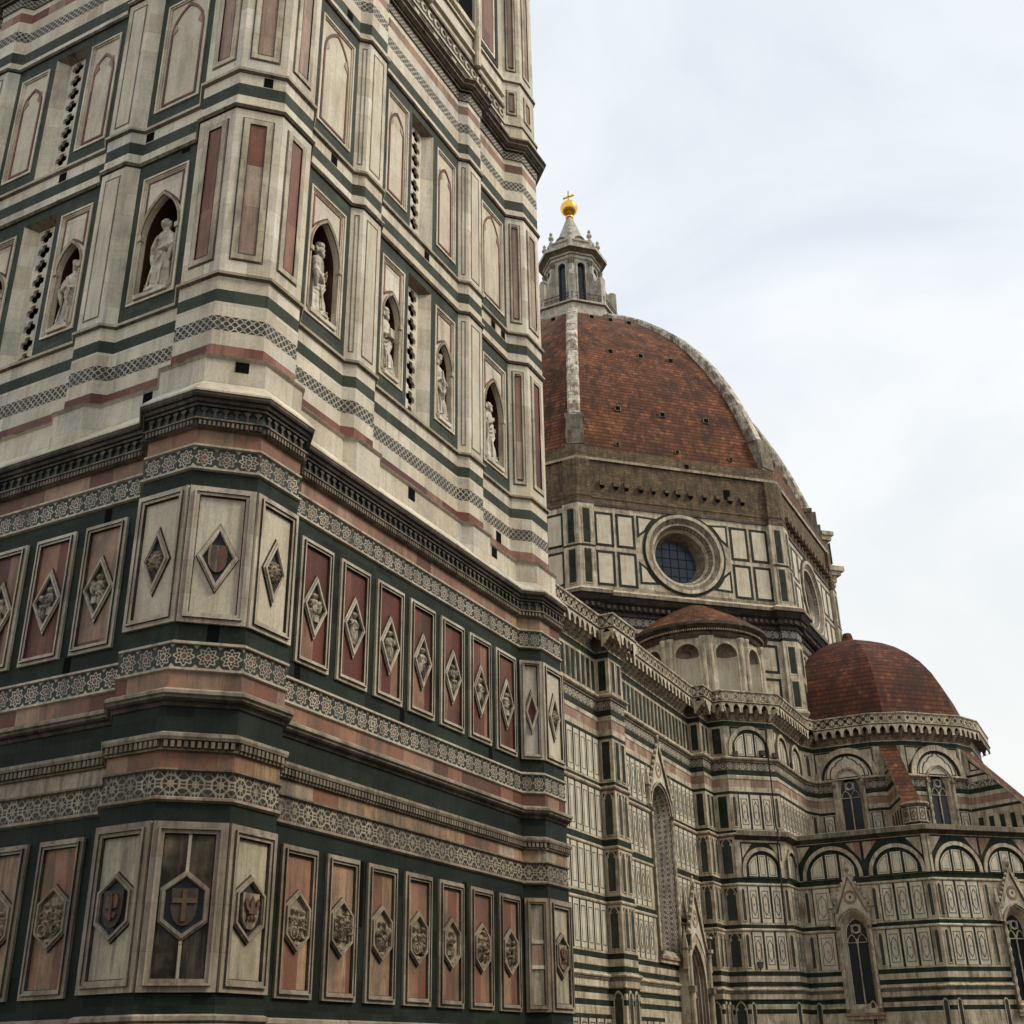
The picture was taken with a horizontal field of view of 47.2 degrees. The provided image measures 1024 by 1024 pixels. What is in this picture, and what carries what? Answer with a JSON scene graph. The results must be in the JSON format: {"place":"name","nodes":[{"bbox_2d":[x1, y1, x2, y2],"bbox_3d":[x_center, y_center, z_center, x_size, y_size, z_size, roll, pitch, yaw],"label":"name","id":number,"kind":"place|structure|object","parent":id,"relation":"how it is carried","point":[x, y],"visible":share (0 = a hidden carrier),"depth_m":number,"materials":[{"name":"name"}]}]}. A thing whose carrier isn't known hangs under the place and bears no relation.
{"place":"outdoors","nodes":[
{"label":"outdoors","id":0,"kind":"place"},
{"bbox_2d":[0,0,575,1023],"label":"bell tower","id":1,"kind":"structure","parent":0,"point":[282,714],"depth_m":24.81,"materials":[{"name":"white stone"}]},
{"bbox_2d":[0,206,58,367],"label":"slit window","id":2,"kind":"structure","parent":1,"relation":"in","point":[36,228],"depth_m":27.61,"materials":[{"name":"white stone"}]},
{"bbox_2d":[34,39,89,179],"bbox_3d":[-11.215,-10.071,29.831,1.116,4.260,0.560,-14,-28,25],"label":"slit window","id":3,"kind":"structure","parent":1,"relation":"in","point":[69,61],"depth_m":29.96,"materials":[{"name":"white stone"}]},
{"bbox_2d":[52,259,78,326],"bbox_3d":[-10.002,-4.883,26.729,0.704,1.910,0.651,-5,-26,9],"label":"niche statue","id":4,"kind":"object","parent":1,"relation":"in","point":[66,291],"visible":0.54,"depth_m":26.54,"materials":[{"name":"stone"}]},
{"bbox_2d":[143,219,174,291],"bbox_3d":[-7.583,-5.535,25.620,0.774,2.062,0.714,-17,-29,30],"label":"niche statue","id":5,"kind":"object","parent":1,"relation":"in","point":[161,252],"visible":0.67,"depth_m":25.39,"materials":[{"name":"stone"}]},
{"bbox_2d":[306,242,328,319],"bbox_3d":[-4.462,-5.190,26.519,0.714,2.093,0.774,-1,-25,-1],"label":"niche statue","id":6,"kind":"object","parent":1,"relation":"in","point":[318,280],"visible":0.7,"depth_m":26.25,"materials":[{"name":"stone"}]},
{"bbox_2d":[382,307,394,375],"bbox_3d":[-3.181,-4.151,28.711,0.679,2.032,0.734,-11,-27,20],"label":"niche statue","id":7,"kind":"object","parent":1,"relation":"in","point":[388,341],"visible":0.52,"depth_m":28.53,"materials":[{"name":"stone"}]},
{"bbox_2d":[405,266,430,425],"bbox_3d":[-2.615,-4.177,29.958,0.560,4.280,1.116,-14,-28,25],"label":"slit window","id":8,"kind":"structure","parent":1,"relation":"in","point":[419,394],"depth_m":30.22,"materials":[{"name":"white stone"}]},
{"bbox_2d":[410,107,433,248],"bbox_3d":[-2.711,-9.090,32.268,0.560,4.260,1.116,-14,-28,25],"label":"slit window","id":9,"kind":"structure","parent":1,"relation":"in","point":[423,183],"depth_m":32.56,"materials":[{"name":"white stone"}]},
{"bbox_2d":[437,354,447,420],"bbox_3d":[-2.005,-3.223,30.732,0.693,2.032,0.749,-17,-29,30],"label":"niche statue","id":10,"kind":"object","parent":1,"relation":"in","point":[442,385],"visible":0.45,"depth_m":30.51,"materials":[{"name":"stone"}]},
{"bbox_2d":[449,0,475,34],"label":"twin light window","id":11,"kind":"structure","parent":1,"relation":"in","point":[466,10],"depth_m":37.73,"materials":[{"name":"white stone"}]},
{"bbox_2d":[486,402,498,463],"bbox_3d":[-0.724,-2.199,32.930,0.693,2.002,0.752,-5,-26,9],"label":"niche statue","id":12,"kind":"object","parent":1,"relation":"in","point":[490,439],"visible":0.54,"depth_m":32.67,"materials":[{"name":"stone"}]},
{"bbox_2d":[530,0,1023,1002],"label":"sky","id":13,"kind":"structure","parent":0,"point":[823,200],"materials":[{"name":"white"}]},
{"bbox_2d":[538,191,1023,1023],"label":"cathedral","id":14,"kind":"structure","parent":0,"point":[778,785],"depth_m":97.68,"materials":[{"name":"white stone"}]},
{"bbox_2d":[645,735,682,965],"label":"gothic window","id":15,"kind":"structure","parent":14,"relation":"in","point":[660,798],"depth_m":85.88,"materials":[{"name":"white stone"}]},
{"bbox_2d":[723,490,729,499],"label":"dark doorway","id":16,"kind":"structure","parent":14,"relation":"in","point":[726,493],"depth_m":117.60,"materials":[{"name":"black"}]},
{"bbox_2d":[831,748,870,831],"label":"gothic window","id":17,"kind":"structure","parent":14,"relation":"in","point":[852,805],"depth_m":104.34,"materials":[{"name":"white stone"}]},
{"bbox_2d":[828,861,885,1019],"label":"gothic window","id":18,"kind":"structure","parent":14,"relation":"in","point":[852,909],"depth_m":92.15,"materials":[{"name":"white stone"}]},
{"bbox_2d":[921,746,961,824],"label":"gothic window","id":19,"kind":"structure","parent":14,"relation":"in","point":[939,799],"depth_m":104.01,"materials":[{"name":"white stone"}]},
{"bbox_2d":[993,856,1023,1015],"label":"gothic window","id":20,"kind":"structure","parent":14,"relation":"in","point":[1008,896],"depth_m":91.90,"materials":[{"name":"white stone"}]}
]}

